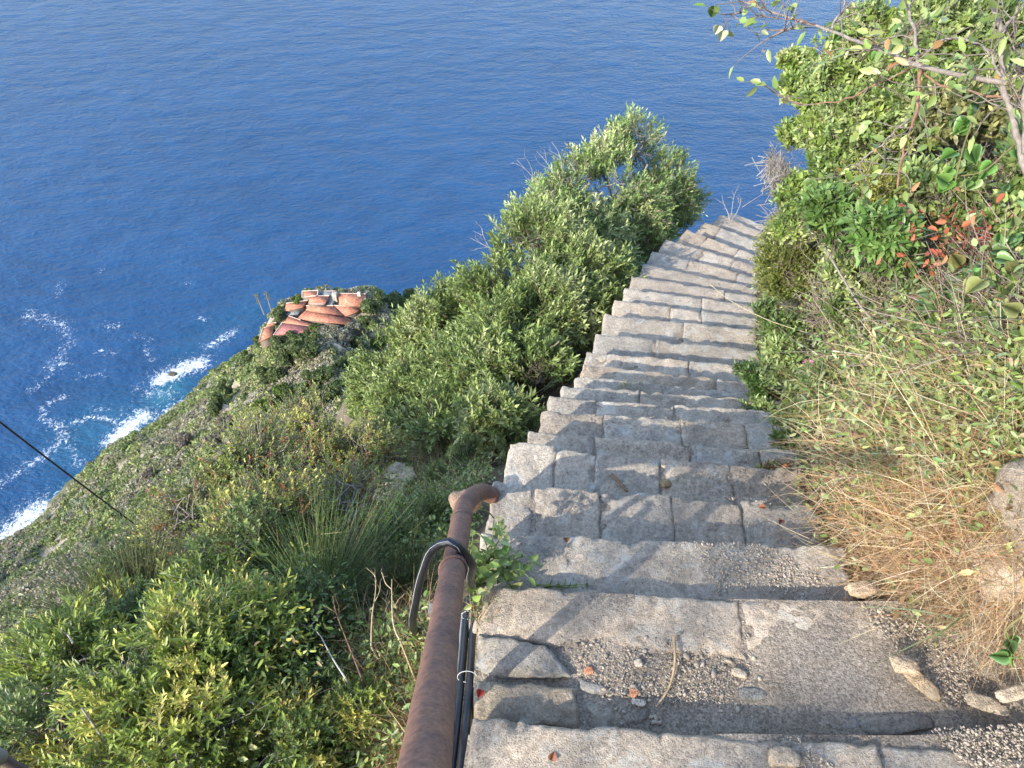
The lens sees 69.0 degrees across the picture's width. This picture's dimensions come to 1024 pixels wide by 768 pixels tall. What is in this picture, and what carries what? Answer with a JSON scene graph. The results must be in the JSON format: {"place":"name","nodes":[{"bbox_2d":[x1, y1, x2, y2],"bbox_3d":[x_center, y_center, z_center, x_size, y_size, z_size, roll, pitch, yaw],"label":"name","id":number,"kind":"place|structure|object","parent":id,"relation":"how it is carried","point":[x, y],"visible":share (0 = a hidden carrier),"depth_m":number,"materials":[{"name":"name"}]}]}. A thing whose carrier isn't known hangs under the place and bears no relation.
{"place":"outdoors","nodes":[
{"label":"outdoors","id":0,"kind":"place"},
{"bbox_2d":[0,0,1023,539],"bbox_3d":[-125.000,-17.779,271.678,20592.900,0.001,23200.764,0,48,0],"label":"sea","id":1,"kind":"structure","parent":0,"point":[182,182],"depth_m":356.80,"materials":[{"name":"liquid"}]},
{"bbox_2d":[0,66,1023,767],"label":"hillside","id":2,"kind":"structure","parent":0,"point":[346,420],"depth_m":4.71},
{"bbox_2d":[0,747,28,767],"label":"post","id":3,"kind":"object","parent":2,"relation":"on","point":[7,760],"visible":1,"depth_m":2.03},
{"bbox_2d":[0,608,62,736],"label":"shrub","id":4,"kind":"object","parent":2,"relation":"on","point":[11,642],"visible":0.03,"depth_m":3.43,"materials":[{"name":"green plant"}]},
{"bbox_2d":[7,564,156,726],"bbox_3d":[-1.865,1.281,3.358,0.796,0.593,0.900,16,50,14],"label":"shrub","id":5,"kind":"object","parent":2,"relation":"on","point":[117,591],"visible":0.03,"depth_m":3.46,"materials":[{"name":"green plant"}]},
{"bbox_2d":[0,421,163,545],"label":"overhead cable","id":6,"kind":"object","parent":2,"relation":"attached to","point":[43,455],"visible":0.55,"depth_m":4.17,"materials":[{"name":"black rubber"}]},
{"bbox_2d":[0,544,260,767],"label":"shrub","id":7,"kind":"object","parent":2,"relation":"on","point":[57,640],"visible":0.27,"depth_m":2.91,"materials":[{"name":"green plant"}]},
{"bbox_2d":[0,587,261,767],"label":"shrub","id":8,"kind":"object","parent":2,"relation":"on","point":[16,717],"visible":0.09,"depth_m":2.55,"materials":[{"name":"green plant"}]},
{"bbox_2d":[0,484,292,666],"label":"broom","id":9,"kind":"object","parent":2,"relation":"on","point":[149,570],"visible":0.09,"depth_m":3.55,"materials":[{"name":"green plant"}]},
{"bbox_2d":[59,445,279,594],"bbox_3d":[-1.715,0.959,4.066,1.128,0.710,1.353,35,57,27],"label":"shrub","id":10,"kind":"object","parent":2,"relation":"on","point":[223,472],"visible":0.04,"depth_m":4.14,"materials":[{"name":"green plant"}]},
{"bbox_2d":[172,431,192,450],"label":"shrub","id":11,"kind":"object","parent":2,"relation":"on","point":[181,439],"visible":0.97,"depth_m":183.52,"materials":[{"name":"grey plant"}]},
{"bbox_2d":[80,484,301,665],"bbox_3d":[-1.280,0.972,3.135,0.932,0.587,1.119,36,57,28],"label":"shrub","id":12,"kind":"object","parent":2,"relation":"on","point":[247,513],"visible":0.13,"depth_m":3.26,"materials":[{"name":"green plant"}]},
{"bbox_2d":[34,560,359,767],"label":"shrub","id":13,"kind":"object","parent":2,"relation":"on","point":[128,738],"visible":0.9,"depth_m":2.40,"materials":[{"name":"green plant"}]},
{"bbox_2d":[206,391,223,416],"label":"tree","id":14,"kind":"object","parent":2,"relation":"on","point":[214,406],"visible":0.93,"depth_m":188.84,"materials":[{"name":"green plant"}]},
{"bbox_2d":[0,284,436,642],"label":"hillside scrub","id":15,"kind":"object","parent":2,"relation":"on","point":[127,477],"visible":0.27,"depth_m":189.64,"materials":[{"name":"green plant"}]},
{"bbox_2d":[1,412,504,767],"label":"undergrowth","id":16,"kind":"object","parent":2,"relation":"on","point":[309,648],"visible":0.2,"depth_m":2.68,"materials":[{"name":"green plant"}]},
{"bbox_2d":[121,403,401,588],"bbox_3d":[-1.476,0.776,3.883,1.360,0.943,1.642,21,51,18],"label":"shrub","id":17,"kind":"object","parent":2,"relation":"on","point":[261,446],"visible":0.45,"depth_m":4.06,"materials":[{"name":"green plant"}]},
{"bbox_2d":[251,395,282,417],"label":"tree","id":18,"kind":"object","parent":2,"relation":"on","point":[261,402],"visible":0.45,"depth_m":166.38,"materials":[{"name":"green plant"}]},
{"bbox_2d":[259,322,276,348],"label":"house","id":19,"kind":"structure","parent":2,"relation":"on","point":[267,332],"depth_m":196.61,"materials":[{"name":"tile"}]},
{"bbox_2d":[254,366,284,384],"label":"tree","id":20,"kind":"object","parent":2,"relation":"on","point":[270,374],"visible":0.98,"depth_m":180.78,"materials":[{"name":"green plant"}]},
{"bbox_2d":[174,555,365,767],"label":"shrub","id":21,"kind":"object","parent":2,"relation":"on","point":[317,603],"visible":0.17,"depth_m":2.64,"materials":[{"name":"green plant"}]},
{"bbox_2d":[269,343,297,366],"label":"tree","id":22,"kind":"object","parent":2,"relation":"on","point":[281,352],"visible":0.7,"depth_m":180.78,"materials":[{"name":"green plant"}]},
{"bbox_2d":[279,380,311,403],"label":"tree","id":23,"kind":"object","parent":2,"relation":"on","point":[292,388],"visible":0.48,"depth_m":163.16,"materials":[{"name":"green plant"}]},
{"bbox_2d":[273,315,318,338],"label":"house","id":24,"kind":"structure","parent":2,"relation":"on","point":[295,325],"depth_m":197.00,"materials":[{"name":"paint"}]},
{"bbox_2d":[284,300,307,317],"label":"house","id":25,"kind":"structure","parent":2,"relation":"on","point":[293,310],"depth_m":199.42,"materials":[{"name":"tile"}]},
{"bbox_2d":[195,670,404,767],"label":"shrub","id":26,"kind":"object","parent":2,"relation":"on","point":[243,729],"visible":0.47,"depth_m":2.44,"materials":[{"name":"green plant"}]},
{"bbox_2d":[121,430,485,660],"bbox_3d":[-0.886,0.861,3.066,1.392,0.457,1.535,26,53,22],"label":"broom","id":27,"kind":"object","parent":2,"relation":"on","point":[330,570],"visible":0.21,"depth_m":3.24,"materials":[{"name":"green plant"}]},
{"bbox_2d":[286,339,320,359],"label":"tree","id":28,"kind":"object","parent":2,"relation":"on","point":[300,349],"visible":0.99,"depth_m":176.14,"materials":[{"name":"green plant"}]},
{"bbox_2d":[215,377,408,536],"bbox_3d":[-1.579,0.621,5.670,1.452,0.911,1.243,21,51,18],"label":"shrub","id":29,"kind":"object","parent":2,"relation":"on","point":[366,438],"visible":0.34,"depth_m":5.60,"materials":[{"name":"green plant"}]},
{"bbox_2d":[300,365,335,384],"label":"tree","id":30,"kind":"object","parent":2,"relation":"on","point":[324,373],"visible":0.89,"depth_m":165.18,"materials":[{"name":"green plant"}]},
{"bbox_2d":[308,292,337,306],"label":"house","id":31,"kind":"structure","parent":2,"relation":"on","point":[321,300],"depth_m":199.54,"materials":[{"name":"tile"}]},
{"bbox_2d":[307,379,342,404],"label":"tree","id":32,"kind":"object","parent":2,"relation":"on","point":[333,390],"visible":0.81,"depth_m":151.57,"materials":[{"name":"green plant"}]},
{"bbox_2d":[298,305,361,326],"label":"house","id":33,"kind":"structure","parent":2,"relation":"on","point":[331,315],"depth_m":198.79,"materials":[{"name":"tile"}]},
{"bbox_2d":[338,292,366,307],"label":"house","id":34,"kind":"structure","parent":2,"relation":"on","point":[351,299],"depth_m":200.09,"materials":[{"name":"tile"}]},
{"bbox_2d":[299,434,421,509],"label":"shrub","id":35,"kind":"object","parent":2,"relation":"on","point":[349,480],"visible":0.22,"depth_m":5.53,"materials":[{"name":"green plant"}]},
{"bbox_2d":[360,291,385,314],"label":"tree","id":36,"kind":"object","parent":2,"relation":"on","point":[371,305],"visible":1,"depth_m":196.72,"materials":[{"name":"green plant"}]},
{"bbox_2d":[295,476,475,637],"bbox_3d":[-0.460,0.836,3.097,0.950,0.290,1.151,0,48,0],"label":"broom","id":37,"kind":"object","parent":2,"relation":"on","point":[402,579],"visible":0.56,"depth_m":3.14,"materials":[{"name":"green plant"}]},
{"bbox_2d":[361,462,416,507],"bbox_3d":[-0.922,0.788,5.486,0.270,0.158,0.544,34,56,26],"label":"outcrop","id":38,"kind":"object","parent":2,"relation":"on","point":[393,468],"visible":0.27,"depth_m":5.50,"materials":[{"name":"stone"}]},
{"bbox_2d":[383,290,402,315],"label":"tree","id":39,"kind":"object","parent":2,"relation":"on","point":[392,297],"visible":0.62,"depth_m":216.66,"materials":[{"name":"green plant"}]},
{"bbox_2d":[303,412,500,767],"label":"dry grass","id":40,"kind":"structure","parent":2,"relation":"on","point":[404,719],"depth_m":2.75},
{"bbox_2d":[368,485,452,561],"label":"shrub","id":41,"kind":"object","parent":2,"relation":"on","point":[435,500],"visible":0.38,"depth_m":3.90,"materials":[{"name":"green plant"}]},
{"bbox_2d":[340,271,546,464],"bbox_3d":[-0.854,-0.003,7.164,1.842,2.592,3.454,-9,49,-8],"label":"shrub","id":42,"kind":"object","parent":2,"relation":"on","point":[491,413],"visible":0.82,"depth_m":6.80,"materials":[{"name":"green plant"}]},
{"bbox_2d":[422,431,484,487],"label":"shrub","id":43,"kind":"object","parent":2,"relation":"on","point":[469,442],"visible":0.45,"depth_m":5.25,"materials":[{"name":"green plant"}]},
{"bbox_2d":[44,58,1023,767],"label":"undergrowth","id":44,"kind":"object","parent":2,"relation":"on","point":[1000,254],"visible":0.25,"depth_m":2.19,"materials":[{"name":"green plant"}]},
{"bbox_2d":[423,190,647,400],"bbox_3d":[0.210,-0.609,7.495,2.359,1.855,3.102,0,48,0],"label":"shrub","id":45,"kind":"object","parent":2,"relation":"on","point":[568,274],"visible":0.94,"depth_m":6.93,"materials":[{"name":"green plant"}]},
{"bbox_2d":[504,101,713,287],"bbox_3d":[1.260,-1.825,10.056,2.224,3.341,3.155,21,51,18],"label":"shrub","id":46,"kind":"object","parent":2,"relation":"on","point":[635,212],"visible":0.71,"depth_m":9.23,"materials":[{"name":"green plant"}]},
{"bbox_2d":[463,213,1023,767],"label":"stone stairway","id":47,"kind":"object","parent":2,"relation":"on","point":[677,331],"visible":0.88,"depth_m":2.19,"materials":[{"name":"stone"}]},
{"bbox_2d":[397,483,499,767],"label":"handrail","id":48,"kind":"object","parent":47,"relation":"on","point":[427,742],"visible":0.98,"depth_m":1.11,"materials":[{"name":"metal"}]},
{"bbox_2d":[409,537,476,639],"bbox_3d":[-0.241,0.702,2.428,0.213,1.441,0.504,-12,49,-10],"label":"hose","id":49,"kind":"object","parent":48,"relation":"on","point":[438,545],"visible":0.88,"depth_m":1.85,"materials":[{"name":"black rubber"}]},
{"bbox_2d":[452,596,468,767],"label":"hose","id":50,"kind":"object","parent":47,"relation":"on","point":[460,684],"visible":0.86,"depth_m":1.98,"materials":[{"name":"black rubber"}]},
{"bbox_2d":[457,623,475,767],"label":"hose","id":51,"kind":"object","parent":47,"relation":"on","point":[466,716],"visible":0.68,"depth_m":1.92,"materials":[{"name":"black rubber"}]},
{"bbox_2d":[461,582,499,632],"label":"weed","id":52,"kind":"object","parent":47,"relation":"on","point":[477,615],"visible":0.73,"depth_m":2.09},
{"bbox_2d":[464,510,523,609],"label":"weed","id":53,"kind":"object","parent":47,"relation":"on","point":[486,565],"visible":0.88,"depth_m":2.12,"materials":[{"name":"green plant"}]},
{"bbox_2d":[493,533,541,591],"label":"weed","id":54,"kind":"object","parent":47,"relation":"on","point":[512,575],"visible":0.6,"depth_m":2.17,"materials":[{"name":"green plant"}]},
{"bbox_2d":[471,411,1023,767],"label":"gravel","id":55,"kind":"structure","parent":47,"relation":"on","point":[1019,746],"depth_m":1.98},
{"bbox_2d":[738,687,766,700],"bbox_3d":[0.625,0.804,1.931,0.078,0.008,0.035,0,48,0],"label":"slate","id":56,"kind":"object","parent":47,"relation":"on","point":[751,694],"visible":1,"depth_m":1.93,"materials":[{"name":"stone"}]},
{"bbox_2d":[767,746,800,767],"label":"stone","id":57,"kind":"object","parent":47,"relation":"on","point":[783,756],"visible":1,"depth_m":1.72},
{"bbox_2d":[844,580,877,597],"bbox_3d":[0.977,0.572,2.080,0.082,0.030,0.049,-11,49,-10],"label":"stone","id":58,"kind":"object","parent":47,"relation":"on","point":[863,591],"visible":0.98,"depth_m":2.07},
{"bbox_2d":[859,713,934,734],"bbox_3d":[0.966,0.855,1.875,0.199,0.013,0.052,-4,48,-4],"label":"slate","id":59,"kind":"object","parent":47,"relation":"on","point":[893,723],"visible":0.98,"depth_m":1.87,"materials":[{"name":"stone"}]},
{"bbox_2d":[865,561,975,666],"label":"grass tuft","id":60,"kind":"object","parent":47,"relation":"on","point":[946,629],"visible":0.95,"depth_m":1.94,"materials":[{"name":"beige plant"}]},
{"bbox_2d":[903,671,941,702],"bbox_3d":[1.036,0.751,1.903,0.141,0.044,0.046,34,56,26],"label":"slate","id":61,"kind":"object","parent":47,"relation":"on","point":[927,687],"visible":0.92,"depth_m":1.89,"materials":[{"name":"stone"}]},
{"bbox_2d":[889,655,920,676],"bbox_3d":[1.006,0.720,1.906,0.075,0.029,0.048,9,49,8],"label":"stone","id":62,"kind":"object","parent":61,"relation":"on","point":[902,665],"visible":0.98,"depth_m":1.90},
{"bbox_2d":[963,692,1009,715],"bbox_3d":[1.181,0.796,1.857,0.108,0.011,0.043,11,49,10],"label":"slate","id":63,"kind":"object","parent":47,"relation":"on","point":[989,704],"visible":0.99,"depth_m":1.85,"materials":[{"name":"stone"}]},
{"bbox_2d":[994,684,1023,702],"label":"slate","id":64,"kind":"object","parent":47,"relation":"on","point":[1004,696],"visible":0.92,"depth_m":1.86,"materials":[{"name":"stone"}]},
{"bbox_2d":[725,358,782,400],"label":"shrub","id":65,"kind":"object","parent":2,"relation":"on","point":[749,374],"visible":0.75,"depth_m":4.29,"materials":[{"name":"green plant"}]},
{"bbox_2d":[736,393,784,411],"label":"shrub","id":66,"kind":"object","parent":2,"relation":"on","point":[758,403],"visible":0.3,"depth_m":3.94,"materials":[{"name":"green plant"}]},
{"bbox_2d":[754,458,798,471],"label":"shrub","id":67,"kind":"object","parent":2,"relation":"on","point":[768,465],"visible":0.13,"depth_m":3.02,"materials":[{"name":"green plant"}]},
{"bbox_2d":[748,291,807,344],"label":"shrub","id":68,"kind":"object","parent":2,"relation":"on","point":[766,309],"visible":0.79,"depth_m":4.67,"materials":[{"name":"green plant"}]},
{"bbox_2d":[768,420,802,449],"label":"shrub","id":69,"kind":"object","parent":2,"relation":"on","point":[777,432],"visible":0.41,"depth_m":3.44,"materials":[{"name":"green plant"}]},
{"bbox_2d":[768,378,805,428],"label":"shrub","id":70,"kind":"object","parent":2,"relation":"on","point":[784,414],"visible":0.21,"depth_m":3.67,"materials":[{"name":"green plant"}]},
{"bbox_2d":[747,211,830,303],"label":"shrub","id":71,"kind":"object","parent":2,"relation":"on","point":[774,263],"visible":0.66,"depth_m":5.10,"materials":[{"name":"green plant"}]},
{"bbox_2d":[764,166,823,249],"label":"shrub","id":72,"kind":"object","parent":2,"relation":"on","point":[791,231],"visible":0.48,"depth_m":4.58,"materials":[{"name":"green plant"}]},
{"bbox_2d":[774,43,814,80],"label":"shrub","id":73,"kind":"object","parent":2,"relation":"on","point":[791,58],"visible":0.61,"depth_m":5.11,"materials":[{"name":"green plant"}]},
{"bbox_2d":[756,329,833,385],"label":"shrub","id":74,"kind":"object","parent":2,"relation":"on","point":[770,359],"visible":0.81,"depth_m":3.92,"materials":[{"name":"green plant"}]},
{"bbox_2d":[743,142,847,226],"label":"shrub","id":75,"kind":"object","parent":2,"relation":"on","point":[779,166],"visible":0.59,"depth_m":5.38,"materials":[{"name":"grey plant"}]},
{"bbox_2d":[773,89,830,167],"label":"shrub","id":76,"kind":"object","parent":2,"relation":"on","point":[783,134],"visible":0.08,"depth_m":4.86,"materials":[{"name":"green plant"}]},
{"bbox_2d":[788,354,856,435],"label":"shrub","id":77,"kind":"object","parent":2,"relation":"on","point":[805,379],"visible":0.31,"depth_m":3.27,"materials":[{"name":"green plant"}]},
{"bbox_2d":[789,176,879,300],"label":"shrub","id":78,"kind":"object","parent":2,"relation":"on","point":[824,209],"visible":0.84,"depth_m":3.44,"materials":[{"name":"green plant"}]},
{"bbox_2d":[797,272,884,346],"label":"shrub","id":79,"kind":"object","parent":2,"relation":"on","point":[834,301],"visible":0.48,"depth_m":3.70,"materials":[{"name":"green plant"}]},
{"bbox_2d":[789,103,898,164],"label":"shrub","id":80,"kind":"object","parent":2,"relation":"on","point":[813,123],"visible":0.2,"depth_m":4.31,"materials":[{"name":"green plant"}]},
{"bbox_2d":[773,27,914,157],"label":"shrub","id":81,"kind":"object","parent":2,"relation":"on","point":[787,86],"visible":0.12,"depth_m":4.98,"materials":[{"name":"green plant"}]},
{"bbox_2d":[811,233,889,309],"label":"shrub","id":82,"kind":"object","parent":2,"relation":"on","point":[848,271],"visible":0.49,"depth_m":3.68,"materials":[{"name":"green plant"}]},
{"bbox_2d":[792,106,909,201],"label":"shrub","id":83,"kind":"object","parent":2,"relation":"on","point":[825,164],"visible":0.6,"depth_m":4.08,"materials":[{"name":"green plant"}]},
{"bbox_2d":[694,0,1023,329],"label":"gnarled shrub","id":84,"kind":"object","parent":2,"relation":"on","point":[999,81],"visible":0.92,"depth_m":2.40,"materials":[{"name":"green plant"}]},
{"bbox_2d":[822,19,914,60],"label":"vine","id":85,"kind":"object","parent":84,"relation":"attached to","point":[839,38],"visible":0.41,"depth_m":3.14,"materials":[{"name":"green plant"}]},
{"bbox_2d":[935,86,1010,193],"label":"vine","id":86,"kind":"object","parent":84,"relation":"hanging from","point":[963,125],"visible":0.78,"depth_m":2.32,"materials":[{"name":"green plant"}]},
{"bbox_2d":[952,120,1021,190],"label":"vine","id":87,"kind":"object","parent":84,"relation":"attached to","point":[988,167],"visible":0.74,"depth_m":2.36,"materials":[{"name":"green plant"}]},
{"bbox_2d":[966,213,1023,317],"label":"vine","id":88,"kind":"object","parent":84,"relation":"attached to","point":[1012,241],"visible":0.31,"depth_m":2.36,"materials":[{"name":"green plant"}]},
{"bbox_2d":[796,41,935,161],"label":"shrub","id":89,"kind":"object","parent":2,"relation":"on","point":[833,73],"visible":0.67,"depth_m":4.34,"materials":[{"name":"green plant"}]},
{"bbox_2d":[817,0,941,157],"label":"shrub","id":90,"kind":"object","parent":2,"relation":"on","point":[882,11],"visible":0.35,"depth_m":4.25,"materials":[{"name":"green plant"}]},
{"bbox_2d":[745,64,1023,403],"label":"dead twigs","id":91,"kind":"object","parent":2,"relation":"on","point":[1010,299],"visible":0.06,"depth_m":2.43,"materials":[{"name":"beige plant"}]},
{"bbox_2d":[747,239,1023,513],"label":"weeds","id":92,"kind":"object","parent":2,"relation":"on","point":[1011,388],"visible":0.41,"depth_m":2.27,"materials":[{"name":"green plant"}]},
{"bbox_2d":[844,159,931,259],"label":"shrub","id":93,"kind":"object","parent":2,"relation":"on","point":[885,186],"visible":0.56,"depth_m":3.15,"materials":[{"name":"green plant"}]},
{"bbox_2d":[836,194,942,296],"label":"shrub","id":94,"kind":"object","parent":2,"relation":"on","point":[877,231],"visible":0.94,"depth_m":2.83,"materials":[{"name":"green plant"}]},
{"bbox_2d":[813,56,967,163],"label":"shrub","id":95,"kind":"object","parent":2,"relation":"on","point":[883,102],"visible":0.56,"depth_m":3.91,"materials":[{"name":"green plant"}]},
{"bbox_2d":[867,249,943,313],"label":"shrub","id":96,"kind":"object","parent":2,"relation":"on","point":[911,286],"visible":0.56,"depth_m":3.00,"materials":[{"name":"green plant"}]},
{"bbox_2d":[863,0,1021,163],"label":"shrub","id":97,"kind":"object","parent":2,"relation":"on","point":[925,40],"visible":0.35,"depth_m":3.69,"materials":[{"name":"green plant"}]},
{"bbox_2d":[892,151,997,240],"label":"shrub","id":98,"kind":"object","parent":2,"relation":"on","point":[926,197],"visible":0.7,"depth_m":3.14,"materials":[{"name":"green plant"}]},
{"bbox_2d":[876,176,1023,278],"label":"withered branch","id":99,"kind":"object","parent":2,"relation":"on","point":[999,198],"visible":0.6,"depth_m":2.74,"materials":[{"name":"red plant"}]},
{"bbox_2d":[908,255,1005,343],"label":"shrub","id":100,"kind":"object","parent":2,"relation":"on","point":[931,306],"visible":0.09,"depth_m":2.60,"materials":[{"name":"green plant"}]},
{"bbox_2d":[892,52,1023,192],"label":"shrub","id":101,"kind":"object","parent":2,"relation":"on","point":[994,121],"visible":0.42,"depth_m":3.45,"materials":[{"name":"green plant"}]},
{"bbox_2d":[919,0,1023,134],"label":"shrub","id":102,"kind":"object","parent":2,"relation":"on","point":[984,33],"visible":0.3,"depth_m":3.67,"materials":[{"name":"green plant"}]},
{"bbox_2d":[960,517,1023,611],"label":"stone","id":103,"kind":"object","parent":2,"relation":"on","point":[1005,571],"visible":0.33,"depth_m":1.88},
{"bbox_2d":[980,127,1023,240],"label":"shrub","id":104,"kind":"object","parent":2,"relation":"on","point":[1009,162],"visible":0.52,"depth_m":2.84,"materials":[{"name":"green plant"}]},
{"bbox_2d":[983,457,1023,561],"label":"boulder","id":105,"kind":"object","parent":2,"relation":"on","point":[1017,497],"visible":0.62,"depth_m":1.83,"materials":[{"name":"stone"}]},
{"bbox_2d":[744,194,1023,730],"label":"dry grass","id":106,"kind":"structure","parent":0,"point":[996,620],"depth_m":2.04,"materials":[{"name":"plant"}]},
{"bbox_2d":[989,613,1023,666],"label":"vine","id":107,"kind":"object","parent":106,"relation":"in","point":[1004,656],"visible":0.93,"depth_m":1.78,"materials":[{"name":"green plant"}]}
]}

